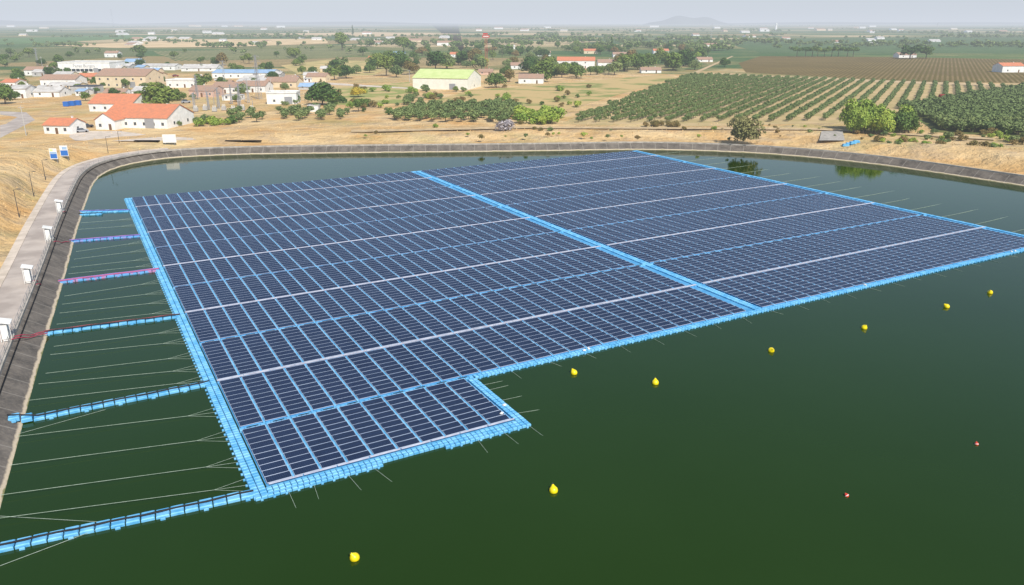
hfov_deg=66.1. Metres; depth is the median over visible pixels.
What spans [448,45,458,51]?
tree
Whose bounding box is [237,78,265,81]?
warehouse
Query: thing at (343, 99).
shrub
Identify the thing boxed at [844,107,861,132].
tree
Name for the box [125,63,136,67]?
house
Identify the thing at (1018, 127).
olive tree
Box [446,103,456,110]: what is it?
olive tree
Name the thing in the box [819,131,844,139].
ramp
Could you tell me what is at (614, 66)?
tree
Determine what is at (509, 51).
tree
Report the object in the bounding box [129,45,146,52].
tree
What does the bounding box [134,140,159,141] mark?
pipe
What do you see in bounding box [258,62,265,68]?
tree
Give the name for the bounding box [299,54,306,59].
tree
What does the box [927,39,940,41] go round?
house
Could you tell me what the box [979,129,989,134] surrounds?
shrub
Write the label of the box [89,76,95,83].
tree
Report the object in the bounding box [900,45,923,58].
tree
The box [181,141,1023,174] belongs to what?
path
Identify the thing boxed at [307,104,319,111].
kiosk
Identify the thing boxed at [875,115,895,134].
tree
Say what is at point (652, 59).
tree
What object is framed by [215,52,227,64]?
tree
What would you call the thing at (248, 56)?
tree
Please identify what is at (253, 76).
house
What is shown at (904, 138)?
shrub
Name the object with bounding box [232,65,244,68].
tree
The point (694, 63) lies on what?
tree
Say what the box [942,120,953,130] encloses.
olive tree
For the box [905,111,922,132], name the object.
tree
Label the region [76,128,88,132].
parked car
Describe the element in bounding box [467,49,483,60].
tree
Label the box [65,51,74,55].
tree
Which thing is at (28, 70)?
house
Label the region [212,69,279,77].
warehouse
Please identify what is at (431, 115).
olive tree
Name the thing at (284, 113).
olive tree
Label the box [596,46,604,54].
tree
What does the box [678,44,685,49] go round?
tree
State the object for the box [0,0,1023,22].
sky
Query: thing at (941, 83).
road
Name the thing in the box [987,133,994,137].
shrub
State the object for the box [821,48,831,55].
tree
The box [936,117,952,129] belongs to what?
olive tree
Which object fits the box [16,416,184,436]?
mooring rope
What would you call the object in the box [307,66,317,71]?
tree
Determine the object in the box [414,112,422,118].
olive tree
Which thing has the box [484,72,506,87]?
tree
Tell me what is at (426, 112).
olive tree
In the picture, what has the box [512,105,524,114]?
shrub
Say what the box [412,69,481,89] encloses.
warehouse
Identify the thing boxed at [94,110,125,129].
house
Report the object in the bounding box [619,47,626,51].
tree
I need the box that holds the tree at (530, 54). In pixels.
[525,51,534,55]
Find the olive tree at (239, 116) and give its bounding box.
[235,113,242,122]
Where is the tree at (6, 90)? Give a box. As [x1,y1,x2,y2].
[0,83,13,103]
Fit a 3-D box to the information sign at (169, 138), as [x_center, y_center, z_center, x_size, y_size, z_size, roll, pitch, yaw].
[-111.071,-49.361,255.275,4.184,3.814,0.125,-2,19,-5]
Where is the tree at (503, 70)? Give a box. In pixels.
[499,66,512,73]
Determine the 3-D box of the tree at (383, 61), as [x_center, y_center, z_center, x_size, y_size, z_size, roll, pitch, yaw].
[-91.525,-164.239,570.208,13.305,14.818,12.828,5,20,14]
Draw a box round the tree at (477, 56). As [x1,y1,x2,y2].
[472,53,482,61]
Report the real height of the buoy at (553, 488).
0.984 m
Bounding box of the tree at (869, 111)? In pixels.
[859,108,874,132]
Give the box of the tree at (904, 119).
[894,110,917,132]
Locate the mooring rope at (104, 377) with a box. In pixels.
[40,371,169,383]
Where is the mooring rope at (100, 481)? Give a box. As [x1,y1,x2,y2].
[2,467,202,494]
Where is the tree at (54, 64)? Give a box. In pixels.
[48,62,57,67]
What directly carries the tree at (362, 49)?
on the ground at (28, 157)
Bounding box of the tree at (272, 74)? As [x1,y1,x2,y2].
[265,71,278,76]
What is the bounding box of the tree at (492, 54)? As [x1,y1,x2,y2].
[489,51,495,56]
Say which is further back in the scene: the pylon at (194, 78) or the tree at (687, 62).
the tree at (687, 62)
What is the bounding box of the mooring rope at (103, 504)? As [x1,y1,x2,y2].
[2,490,210,517]
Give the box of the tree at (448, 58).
[442,52,455,68]
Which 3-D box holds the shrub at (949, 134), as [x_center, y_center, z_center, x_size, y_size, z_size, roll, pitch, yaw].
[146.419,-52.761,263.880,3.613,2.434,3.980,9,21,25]
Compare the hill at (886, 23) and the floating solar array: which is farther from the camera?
the hill at (886, 23)
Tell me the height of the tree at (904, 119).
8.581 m
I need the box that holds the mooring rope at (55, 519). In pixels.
[4,516,96,521]
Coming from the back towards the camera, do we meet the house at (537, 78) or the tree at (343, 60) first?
the tree at (343, 60)
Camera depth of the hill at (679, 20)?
12989.14 m
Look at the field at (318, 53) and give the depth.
980.72 m
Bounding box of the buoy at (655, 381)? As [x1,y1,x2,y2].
[652,378,658,384]
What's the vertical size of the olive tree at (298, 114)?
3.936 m
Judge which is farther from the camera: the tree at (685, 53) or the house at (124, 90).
the tree at (685, 53)
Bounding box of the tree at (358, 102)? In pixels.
[352,98,365,111]
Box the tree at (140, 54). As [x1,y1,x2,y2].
[136,52,143,57]
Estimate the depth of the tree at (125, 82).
466.34 m
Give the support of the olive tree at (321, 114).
on the ground at (28, 157)
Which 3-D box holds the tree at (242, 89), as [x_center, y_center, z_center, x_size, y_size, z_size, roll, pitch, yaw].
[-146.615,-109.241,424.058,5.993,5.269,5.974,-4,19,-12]
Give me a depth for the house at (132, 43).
1341.10 m
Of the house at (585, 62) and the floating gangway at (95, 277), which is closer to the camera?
the floating gangway at (95, 277)
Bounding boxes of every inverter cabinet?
[0,318,13,341]
[20,264,34,282]
[42,225,53,240]
[54,199,63,212]
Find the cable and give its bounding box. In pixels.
[11,333,47,339]
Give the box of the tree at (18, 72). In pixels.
[10,70,24,78]
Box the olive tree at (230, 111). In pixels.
[226,108,235,115]
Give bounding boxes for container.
[62,101,69,105]
[75,100,81,104]
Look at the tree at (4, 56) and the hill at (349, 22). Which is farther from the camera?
the hill at (349, 22)
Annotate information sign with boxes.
[49,148,57,162]
[59,145,68,159]
[162,134,176,144]
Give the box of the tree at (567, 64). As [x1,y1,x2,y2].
[559,62,569,74]
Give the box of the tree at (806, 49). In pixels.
[802,47,811,56]
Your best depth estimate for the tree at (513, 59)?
689.81 m
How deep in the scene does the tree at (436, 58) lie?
605.23 m
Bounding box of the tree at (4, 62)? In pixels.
[0,59,8,65]
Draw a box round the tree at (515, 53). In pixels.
[511,50,518,55]
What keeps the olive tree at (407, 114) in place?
on the ground at (28, 157)
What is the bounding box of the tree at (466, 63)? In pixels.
[461,60,471,67]
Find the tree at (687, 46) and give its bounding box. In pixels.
[684,44,695,49]
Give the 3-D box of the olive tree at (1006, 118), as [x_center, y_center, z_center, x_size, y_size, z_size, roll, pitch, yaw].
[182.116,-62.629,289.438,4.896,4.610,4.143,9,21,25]
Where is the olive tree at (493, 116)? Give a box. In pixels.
[488,114,495,121]
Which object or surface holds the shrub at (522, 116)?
on the ground at (28, 157)
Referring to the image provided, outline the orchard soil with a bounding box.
[560,76,1000,125]
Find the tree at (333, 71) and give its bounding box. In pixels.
[326,65,341,79]
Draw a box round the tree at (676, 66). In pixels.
[665,61,681,67]
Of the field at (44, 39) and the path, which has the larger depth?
the field at (44, 39)
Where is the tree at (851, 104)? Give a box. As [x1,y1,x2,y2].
[839,97,862,128]
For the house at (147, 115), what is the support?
on the ground at (28, 157)
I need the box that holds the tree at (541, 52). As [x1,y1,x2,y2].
[534,48,549,55]
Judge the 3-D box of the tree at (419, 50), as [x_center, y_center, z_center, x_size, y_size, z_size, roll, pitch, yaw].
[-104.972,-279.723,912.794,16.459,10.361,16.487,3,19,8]
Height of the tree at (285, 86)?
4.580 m
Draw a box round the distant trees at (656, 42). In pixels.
[3,24,1023,53]
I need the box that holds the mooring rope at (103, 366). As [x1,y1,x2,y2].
[51,359,161,372]
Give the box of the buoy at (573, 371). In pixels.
[571,368,576,374]
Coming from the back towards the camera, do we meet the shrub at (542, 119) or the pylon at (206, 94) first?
the pylon at (206, 94)
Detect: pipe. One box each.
[0,151,171,392]
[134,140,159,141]
[225,140,261,141]
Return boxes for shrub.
[193,117,205,126]
[206,115,215,123]
[222,118,230,124]
[229,114,237,123]
[338,97,347,102]
[368,100,376,106]
[381,84,391,89]
[402,98,410,104]
[405,86,413,92]
[412,92,419,97]
[420,84,428,90]
[429,94,436,98]
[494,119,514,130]
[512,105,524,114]
[512,111,529,121]
[514,108,530,115]
[525,108,534,116]
[529,113,538,123]
[532,111,547,122]
[537,116,547,123]
[542,110,559,123]
[551,106,564,117]
[557,86,564,90]
[573,100,581,106]
[651,120,659,126]
[727,115,765,141]
[873,135,884,140]
[898,135,908,141]
[923,134,931,139]
[935,140,946,143]
[943,132,954,138]
[958,134,968,139]
[965,140,979,145]
[978,141,990,146]
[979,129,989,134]
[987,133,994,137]
[988,127,997,133]
[1001,135,1010,140]
[1004,128,1013,133]
[1007,136,1020,139]
[1009,139,1017,144]
[1017,137,1023,144]
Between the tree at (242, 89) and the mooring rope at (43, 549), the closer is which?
the mooring rope at (43, 549)
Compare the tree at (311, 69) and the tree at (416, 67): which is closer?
the tree at (311, 69)
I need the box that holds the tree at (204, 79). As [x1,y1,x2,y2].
[194,73,211,84]
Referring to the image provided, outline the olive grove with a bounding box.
[232,72,1023,118]
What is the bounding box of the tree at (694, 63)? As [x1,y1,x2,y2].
[688,59,703,69]
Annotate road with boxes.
[0,111,34,137]
[0,149,168,359]
[69,131,195,140]
[303,81,407,88]
[351,126,994,139]
[626,56,732,96]
[713,73,1000,86]
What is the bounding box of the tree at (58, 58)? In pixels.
[52,54,63,61]
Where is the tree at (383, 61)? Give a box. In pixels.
[376,55,393,75]
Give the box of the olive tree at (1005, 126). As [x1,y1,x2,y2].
[1000,122,1012,133]
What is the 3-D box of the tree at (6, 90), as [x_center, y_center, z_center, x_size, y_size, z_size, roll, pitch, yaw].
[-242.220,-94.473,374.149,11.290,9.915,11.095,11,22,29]
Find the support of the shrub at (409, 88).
on the ground at (28, 157)
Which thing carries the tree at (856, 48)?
on the ground at (28, 157)
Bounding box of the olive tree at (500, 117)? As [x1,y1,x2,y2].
[495,115,504,120]
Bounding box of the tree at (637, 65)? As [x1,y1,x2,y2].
[631,59,646,69]
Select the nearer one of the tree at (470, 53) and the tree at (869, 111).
the tree at (869, 111)
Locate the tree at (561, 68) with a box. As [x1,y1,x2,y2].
[555,64,568,77]
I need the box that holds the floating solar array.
[124,150,1023,500]
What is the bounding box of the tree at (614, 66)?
[606,61,622,74]
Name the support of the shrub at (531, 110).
on the ground at (28, 157)
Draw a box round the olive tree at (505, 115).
[502,112,509,120]
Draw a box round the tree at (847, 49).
[845,47,854,56]
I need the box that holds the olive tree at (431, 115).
[428,112,436,118]
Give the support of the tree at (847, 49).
on the ground at (28, 157)
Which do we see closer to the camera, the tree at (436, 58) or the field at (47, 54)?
the tree at (436, 58)
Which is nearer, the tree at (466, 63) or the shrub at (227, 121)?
the shrub at (227, 121)
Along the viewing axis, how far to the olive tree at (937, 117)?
292.25 m
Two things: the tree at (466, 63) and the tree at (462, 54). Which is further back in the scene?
the tree at (462, 54)
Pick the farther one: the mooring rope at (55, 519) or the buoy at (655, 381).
the buoy at (655, 381)
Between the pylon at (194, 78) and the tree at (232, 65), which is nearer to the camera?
the pylon at (194, 78)
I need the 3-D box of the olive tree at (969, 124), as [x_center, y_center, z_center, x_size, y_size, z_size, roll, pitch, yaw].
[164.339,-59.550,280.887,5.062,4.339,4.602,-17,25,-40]
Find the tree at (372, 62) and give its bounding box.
[366,59,376,67]
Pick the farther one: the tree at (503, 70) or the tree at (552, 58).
the tree at (552, 58)
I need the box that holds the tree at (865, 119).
[855,109,874,133]
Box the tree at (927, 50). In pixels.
[920,46,935,57]
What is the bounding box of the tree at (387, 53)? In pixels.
[383,50,396,56]
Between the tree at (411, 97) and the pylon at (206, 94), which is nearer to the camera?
the pylon at (206, 94)
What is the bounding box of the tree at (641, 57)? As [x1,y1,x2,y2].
[632,53,648,67]
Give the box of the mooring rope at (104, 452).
[13,441,191,464]
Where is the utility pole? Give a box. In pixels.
[18,106,26,135]
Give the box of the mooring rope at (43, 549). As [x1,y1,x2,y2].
[0,533,86,565]
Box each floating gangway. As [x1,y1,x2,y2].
[0,489,252,552]
[7,380,208,422]
[44,313,179,335]
[58,268,158,282]
[70,234,139,241]
[78,212,102,215]
[79,209,129,212]
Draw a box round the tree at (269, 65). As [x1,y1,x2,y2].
[265,61,273,68]
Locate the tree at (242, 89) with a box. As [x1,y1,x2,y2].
[234,85,244,93]
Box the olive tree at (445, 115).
[440,112,450,121]
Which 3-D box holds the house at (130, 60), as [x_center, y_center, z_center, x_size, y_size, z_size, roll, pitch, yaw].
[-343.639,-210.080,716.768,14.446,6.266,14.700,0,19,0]
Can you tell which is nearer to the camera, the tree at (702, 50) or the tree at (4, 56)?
the tree at (4, 56)
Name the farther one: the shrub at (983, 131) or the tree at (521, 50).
the tree at (521, 50)
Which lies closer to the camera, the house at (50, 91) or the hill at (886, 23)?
the house at (50, 91)
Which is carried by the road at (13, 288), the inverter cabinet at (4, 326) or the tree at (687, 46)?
the inverter cabinet at (4, 326)
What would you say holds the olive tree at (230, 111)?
on the ground at (28, 157)
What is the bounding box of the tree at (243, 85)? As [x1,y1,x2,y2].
[239,83,250,92]
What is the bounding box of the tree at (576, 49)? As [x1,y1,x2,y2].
[571,46,580,51]
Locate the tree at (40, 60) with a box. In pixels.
[35,58,47,64]
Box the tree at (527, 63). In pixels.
[518,56,538,72]
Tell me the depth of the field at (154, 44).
1438.44 m
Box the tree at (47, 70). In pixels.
[43,66,54,73]
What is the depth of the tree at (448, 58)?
651.94 m
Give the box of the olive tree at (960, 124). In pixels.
[954,120,966,129]
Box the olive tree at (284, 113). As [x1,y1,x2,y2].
[281,111,287,116]
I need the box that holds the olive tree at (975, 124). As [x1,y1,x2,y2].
[967,120,983,132]
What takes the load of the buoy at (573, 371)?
on the water
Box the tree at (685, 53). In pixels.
[677,48,697,65]
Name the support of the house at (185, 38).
on the ground at (28, 157)
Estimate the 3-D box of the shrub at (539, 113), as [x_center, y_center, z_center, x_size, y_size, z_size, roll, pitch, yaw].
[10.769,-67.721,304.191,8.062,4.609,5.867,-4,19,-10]
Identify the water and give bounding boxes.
[0,150,1023,584]
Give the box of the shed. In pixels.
[69,85,103,93]
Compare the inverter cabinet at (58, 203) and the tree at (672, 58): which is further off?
the tree at (672, 58)
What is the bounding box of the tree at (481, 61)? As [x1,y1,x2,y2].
[475,57,488,68]
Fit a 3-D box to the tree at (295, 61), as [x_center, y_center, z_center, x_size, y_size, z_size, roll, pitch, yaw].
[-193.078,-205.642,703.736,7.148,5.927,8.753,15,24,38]
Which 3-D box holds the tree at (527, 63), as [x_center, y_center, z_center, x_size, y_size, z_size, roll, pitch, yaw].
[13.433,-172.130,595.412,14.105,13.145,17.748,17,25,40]
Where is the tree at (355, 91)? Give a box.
[350,87,366,96]
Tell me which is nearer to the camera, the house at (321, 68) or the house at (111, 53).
the house at (321, 68)
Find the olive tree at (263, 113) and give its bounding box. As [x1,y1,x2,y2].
[258,111,266,119]
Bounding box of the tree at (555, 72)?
[551,66,559,76]
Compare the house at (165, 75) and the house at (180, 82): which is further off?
the house at (165, 75)
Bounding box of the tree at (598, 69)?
[594,66,603,73]
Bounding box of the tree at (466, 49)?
[461,47,472,51]
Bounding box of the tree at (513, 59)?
[510,56,518,61]
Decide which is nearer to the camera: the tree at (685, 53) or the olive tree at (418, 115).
the olive tree at (418, 115)
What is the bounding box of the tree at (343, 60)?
[335,57,348,64]
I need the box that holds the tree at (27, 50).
[22,48,33,53]
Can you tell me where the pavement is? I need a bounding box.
[0,148,167,287]
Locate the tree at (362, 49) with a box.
[357,47,367,52]
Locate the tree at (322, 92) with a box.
[304,80,341,104]
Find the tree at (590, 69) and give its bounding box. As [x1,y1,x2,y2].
[586,66,596,74]
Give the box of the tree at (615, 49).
[610,46,619,51]
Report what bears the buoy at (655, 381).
on the water
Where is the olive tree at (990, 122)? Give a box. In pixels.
[981,121,995,130]
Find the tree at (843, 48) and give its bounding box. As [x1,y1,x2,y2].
[833,46,844,55]
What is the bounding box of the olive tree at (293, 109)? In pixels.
[288,106,297,114]
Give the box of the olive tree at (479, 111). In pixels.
[471,110,482,119]
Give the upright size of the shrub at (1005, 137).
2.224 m
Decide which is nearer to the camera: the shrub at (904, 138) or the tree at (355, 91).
the shrub at (904, 138)
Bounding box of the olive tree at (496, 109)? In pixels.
[490,107,499,116]
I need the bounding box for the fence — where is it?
[0,146,170,361]
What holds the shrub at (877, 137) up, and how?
on the ground at (28, 157)
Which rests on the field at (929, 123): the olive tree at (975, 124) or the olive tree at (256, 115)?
the olive tree at (975, 124)
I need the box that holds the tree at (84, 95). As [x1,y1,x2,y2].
[79,91,90,100]
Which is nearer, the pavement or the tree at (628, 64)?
the pavement
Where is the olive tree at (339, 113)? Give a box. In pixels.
[336,111,343,116]
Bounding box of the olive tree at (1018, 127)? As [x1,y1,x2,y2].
[1010,123,1023,134]
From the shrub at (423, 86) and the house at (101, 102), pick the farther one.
the shrub at (423, 86)
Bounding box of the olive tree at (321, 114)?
[317,111,325,116]
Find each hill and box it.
[0,20,125,24]
[140,21,442,23]
[644,16,734,24]
[729,22,1023,23]
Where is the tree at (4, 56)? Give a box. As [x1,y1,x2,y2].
[0,54,9,60]
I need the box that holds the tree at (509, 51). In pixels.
[503,48,513,54]
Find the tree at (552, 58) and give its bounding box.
[545,56,558,62]
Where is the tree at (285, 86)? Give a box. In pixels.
[280,83,289,89]
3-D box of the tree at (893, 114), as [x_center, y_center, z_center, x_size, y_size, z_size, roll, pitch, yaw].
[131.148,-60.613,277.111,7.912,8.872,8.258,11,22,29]
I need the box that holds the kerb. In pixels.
[0,142,1023,374]
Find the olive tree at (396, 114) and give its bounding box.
[393,110,401,120]
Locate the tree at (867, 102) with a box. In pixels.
[857,97,873,130]
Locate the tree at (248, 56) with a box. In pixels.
[243,53,253,59]
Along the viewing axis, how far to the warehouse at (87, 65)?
610.64 m
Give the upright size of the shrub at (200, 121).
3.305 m
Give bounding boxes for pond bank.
[0,143,1023,506]
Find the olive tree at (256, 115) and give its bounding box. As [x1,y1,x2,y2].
[251,112,261,121]
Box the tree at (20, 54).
[14,52,23,56]
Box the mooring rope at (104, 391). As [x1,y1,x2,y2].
[34,383,175,399]
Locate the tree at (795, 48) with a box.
[790,46,801,56]
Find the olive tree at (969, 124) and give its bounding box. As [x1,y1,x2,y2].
[966,120,976,131]
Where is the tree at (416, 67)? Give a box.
[408,63,419,73]
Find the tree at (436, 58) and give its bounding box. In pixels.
[426,50,444,68]
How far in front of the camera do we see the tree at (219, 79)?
472.74 m
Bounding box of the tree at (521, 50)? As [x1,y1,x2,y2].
[516,48,524,55]
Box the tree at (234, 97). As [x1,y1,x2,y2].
[232,94,240,101]
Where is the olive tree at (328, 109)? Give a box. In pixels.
[325,106,334,114]
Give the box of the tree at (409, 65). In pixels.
[402,60,414,74]
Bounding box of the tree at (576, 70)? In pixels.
[567,64,586,77]
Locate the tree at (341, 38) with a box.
[334,32,348,49]
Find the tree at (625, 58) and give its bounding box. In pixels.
[617,54,637,70]
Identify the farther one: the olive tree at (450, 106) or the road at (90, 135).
the olive tree at (450, 106)
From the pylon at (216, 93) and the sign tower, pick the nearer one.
the pylon at (216, 93)
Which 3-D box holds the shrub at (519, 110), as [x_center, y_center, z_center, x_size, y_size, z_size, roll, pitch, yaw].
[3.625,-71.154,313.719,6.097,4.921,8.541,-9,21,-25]
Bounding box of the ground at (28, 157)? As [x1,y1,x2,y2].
[0,23,1023,267]
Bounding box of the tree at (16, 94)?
[11,91,20,98]
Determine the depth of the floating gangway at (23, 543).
66.15 m
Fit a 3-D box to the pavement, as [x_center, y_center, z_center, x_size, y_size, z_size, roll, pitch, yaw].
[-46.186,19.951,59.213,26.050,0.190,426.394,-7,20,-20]
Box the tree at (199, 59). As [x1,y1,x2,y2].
[196,57,204,62]
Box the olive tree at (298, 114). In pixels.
[294,111,301,120]
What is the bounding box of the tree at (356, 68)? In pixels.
[352,64,361,73]
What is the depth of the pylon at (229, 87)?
374.17 m
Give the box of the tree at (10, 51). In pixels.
[5,48,15,55]
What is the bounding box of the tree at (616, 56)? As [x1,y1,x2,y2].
[613,53,623,67]
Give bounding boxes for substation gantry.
[193,91,214,104]
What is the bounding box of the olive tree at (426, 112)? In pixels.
[422,110,429,116]
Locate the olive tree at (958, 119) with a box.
[953,117,963,129]
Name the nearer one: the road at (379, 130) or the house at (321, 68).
the road at (379, 130)
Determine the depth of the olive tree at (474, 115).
306.52 m
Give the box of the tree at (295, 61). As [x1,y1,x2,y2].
[291,59,299,65]
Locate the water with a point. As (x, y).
(732, 452)
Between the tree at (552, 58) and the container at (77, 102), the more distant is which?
the tree at (552, 58)
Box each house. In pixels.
[0,78,26,85]
[11,83,35,97]
[23,66,54,74]
[26,29,37,31]
[32,69,44,75]
[32,85,71,96]
[39,74,86,84]
[42,116,86,133]
[48,81,68,85]
[53,70,78,73]
[64,81,87,88]
[75,87,93,95]
[79,72,96,79]
[87,93,151,111]
[94,68,163,87]
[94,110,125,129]
[102,87,131,93]
[104,50,121,56]
[106,103,194,128]
[124,42,141,44]
[125,59,145,64]
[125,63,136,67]
[131,86,149,92]
[135,64,149,67]
[160,71,167,82]
[165,78,204,87]
[178,37,192,39]
[181,64,222,70]
[188,84,223,96]
[214,81,244,93]
[221,94,244,100]
[242,80,273,91]
[243,74,266,77]
[265,76,302,87]
[276,70,284,76]
[298,82,316,89]
[303,71,318,77]
[303,77,311,81]
[305,72,330,81]
[311,37,321,39]
[319,66,327,71]
[408,38,421,41]
[437,41,450,45]
[439,35,449,37]
[478,68,492,74]
[510,62,520,68]
[518,73,544,83]
[557,56,594,67]
[583,49,597,53]
[596,59,613,65]
[612,52,626,56]
[639,66,661,72]
[652,49,668,53]
[695,56,712,61]
[893,52,916,57]
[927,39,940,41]
[992,62,1023,71]
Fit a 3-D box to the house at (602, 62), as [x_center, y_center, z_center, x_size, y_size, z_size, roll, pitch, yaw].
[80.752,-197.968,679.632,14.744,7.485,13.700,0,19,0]
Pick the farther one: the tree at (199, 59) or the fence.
the tree at (199, 59)
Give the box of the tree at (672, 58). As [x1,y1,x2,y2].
[663,52,682,70]
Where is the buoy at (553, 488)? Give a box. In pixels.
[549,484,557,493]
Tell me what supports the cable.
on the kerb
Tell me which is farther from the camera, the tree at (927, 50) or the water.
the tree at (927, 50)
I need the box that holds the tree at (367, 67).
[363,64,375,72]
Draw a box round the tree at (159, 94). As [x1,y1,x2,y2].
[140,81,181,103]
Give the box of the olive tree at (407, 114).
[403,112,411,120]
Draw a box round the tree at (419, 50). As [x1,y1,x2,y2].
[414,47,426,53]
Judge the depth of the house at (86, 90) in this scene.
420.38 m
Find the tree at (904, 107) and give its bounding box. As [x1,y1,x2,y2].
[899,103,915,130]
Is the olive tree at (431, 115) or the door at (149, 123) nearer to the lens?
the door at (149, 123)
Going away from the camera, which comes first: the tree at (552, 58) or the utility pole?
the utility pole
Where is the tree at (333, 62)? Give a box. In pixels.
[329,59,339,67]
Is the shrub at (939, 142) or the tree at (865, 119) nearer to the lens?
the shrub at (939, 142)
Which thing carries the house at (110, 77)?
on the ground at (28, 157)
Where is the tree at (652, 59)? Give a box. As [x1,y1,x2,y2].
[643,52,659,66]
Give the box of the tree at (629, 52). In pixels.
[627,50,637,54]
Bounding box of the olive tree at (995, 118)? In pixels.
[990,117,1001,120]
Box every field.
[0,35,169,43]
[0,47,138,62]
[54,39,327,47]
[152,48,373,60]
[273,32,448,35]
[281,60,384,75]
[333,82,409,104]
[427,75,677,110]
[730,36,1023,53]
[739,56,1023,82]
[916,114,1023,136]
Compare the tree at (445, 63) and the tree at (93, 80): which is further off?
the tree at (445, 63)
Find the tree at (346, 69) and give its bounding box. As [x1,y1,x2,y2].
[338,64,355,77]
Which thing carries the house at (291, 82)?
on the ground at (28, 157)
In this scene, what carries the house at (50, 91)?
on the ground at (28, 157)
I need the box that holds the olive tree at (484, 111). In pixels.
[480,109,487,117]
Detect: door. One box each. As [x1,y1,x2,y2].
[129,82,134,87]
[144,119,154,127]
[284,97,292,103]
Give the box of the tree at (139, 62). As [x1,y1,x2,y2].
[134,59,145,64]
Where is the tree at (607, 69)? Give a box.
[603,65,612,73]
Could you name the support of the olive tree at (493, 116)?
on the ground at (28, 157)
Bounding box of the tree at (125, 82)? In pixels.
[121,79,129,85]
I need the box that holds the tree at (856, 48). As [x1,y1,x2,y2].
[848,47,859,54]
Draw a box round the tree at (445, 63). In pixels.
[439,60,455,68]
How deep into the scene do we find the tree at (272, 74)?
542.73 m
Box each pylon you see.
[192,75,199,98]
[205,91,209,109]
[215,88,219,108]
[227,85,232,103]
[235,83,241,105]
[250,55,261,98]
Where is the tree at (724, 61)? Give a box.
[719,57,730,66]
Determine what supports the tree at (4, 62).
on the ground at (28, 157)
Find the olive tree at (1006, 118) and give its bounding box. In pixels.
[1002,116,1014,121]
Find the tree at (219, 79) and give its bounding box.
[216,77,227,81]
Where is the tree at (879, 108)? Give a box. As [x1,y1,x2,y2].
[869,103,885,131]
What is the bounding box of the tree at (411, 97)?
[403,94,414,102]
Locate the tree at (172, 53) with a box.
[169,51,178,55]
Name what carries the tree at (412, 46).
on the ground at (28, 157)
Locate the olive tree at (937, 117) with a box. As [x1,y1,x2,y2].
[934,115,945,126]
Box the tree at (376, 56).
[365,53,383,68]
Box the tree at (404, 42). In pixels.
[394,37,410,50]
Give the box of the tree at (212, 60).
[210,57,219,63]
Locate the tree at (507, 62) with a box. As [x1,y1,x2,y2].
[501,59,510,65]
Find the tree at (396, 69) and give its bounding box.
[389,65,402,76]
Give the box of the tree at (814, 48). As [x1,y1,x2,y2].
[809,46,820,55]
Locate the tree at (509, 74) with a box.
[504,69,514,81]
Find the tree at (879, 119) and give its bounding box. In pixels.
[869,109,895,131]
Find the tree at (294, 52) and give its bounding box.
[287,47,301,57]
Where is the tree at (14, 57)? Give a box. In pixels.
[9,55,17,61]
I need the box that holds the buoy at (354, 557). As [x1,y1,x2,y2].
[349,552,359,561]
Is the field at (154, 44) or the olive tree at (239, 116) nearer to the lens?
the olive tree at (239, 116)
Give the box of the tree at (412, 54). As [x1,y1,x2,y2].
[409,52,417,57]
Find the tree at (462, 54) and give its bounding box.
[455,51,467,60]
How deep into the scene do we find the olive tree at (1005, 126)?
273.85 m
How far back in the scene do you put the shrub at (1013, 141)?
249.96 m
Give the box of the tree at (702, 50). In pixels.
[691,47,707,56]
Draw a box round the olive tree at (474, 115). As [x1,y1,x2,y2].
[468,112,479,121]
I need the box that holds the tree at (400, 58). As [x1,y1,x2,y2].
[391,50,411,66]
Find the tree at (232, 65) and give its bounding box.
[227,63,235,67]
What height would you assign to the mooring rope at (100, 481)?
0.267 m
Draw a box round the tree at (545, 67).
[528,58,554,79]
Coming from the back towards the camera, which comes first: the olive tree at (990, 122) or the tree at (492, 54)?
the tree at (492, 54)
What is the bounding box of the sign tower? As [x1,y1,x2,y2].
[482,33,488,54]
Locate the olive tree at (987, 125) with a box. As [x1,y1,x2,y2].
[981,122,995,129]
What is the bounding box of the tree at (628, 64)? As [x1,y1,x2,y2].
[622,60,632,69]
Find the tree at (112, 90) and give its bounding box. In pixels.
[108,87,120,92]
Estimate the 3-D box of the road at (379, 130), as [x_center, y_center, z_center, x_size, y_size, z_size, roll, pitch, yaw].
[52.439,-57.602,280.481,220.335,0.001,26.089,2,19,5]
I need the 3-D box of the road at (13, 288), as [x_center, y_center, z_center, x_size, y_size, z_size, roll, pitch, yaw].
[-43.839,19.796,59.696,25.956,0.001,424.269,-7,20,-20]
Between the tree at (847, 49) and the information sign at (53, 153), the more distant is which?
the tree at (847, 49)
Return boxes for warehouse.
[57,60,124,71]
[142,63,181,69]
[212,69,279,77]
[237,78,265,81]
[266,90,300,103]
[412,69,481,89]
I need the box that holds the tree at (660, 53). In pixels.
[654,47,668,61]
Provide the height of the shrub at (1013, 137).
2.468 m
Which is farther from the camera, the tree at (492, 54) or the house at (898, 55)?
the house at (898, 55)
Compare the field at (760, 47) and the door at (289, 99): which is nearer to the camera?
the door at (289, 99)
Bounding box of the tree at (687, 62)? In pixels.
[683,57,691,65]
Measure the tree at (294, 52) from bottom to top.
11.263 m
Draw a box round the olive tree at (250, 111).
[245,108,254,117]
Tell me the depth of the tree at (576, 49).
987.17 m
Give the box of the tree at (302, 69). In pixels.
[297,66,305,71]
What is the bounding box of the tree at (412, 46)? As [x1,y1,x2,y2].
[409,44,416,50]
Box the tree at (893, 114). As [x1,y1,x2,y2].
[885,108,895,124]

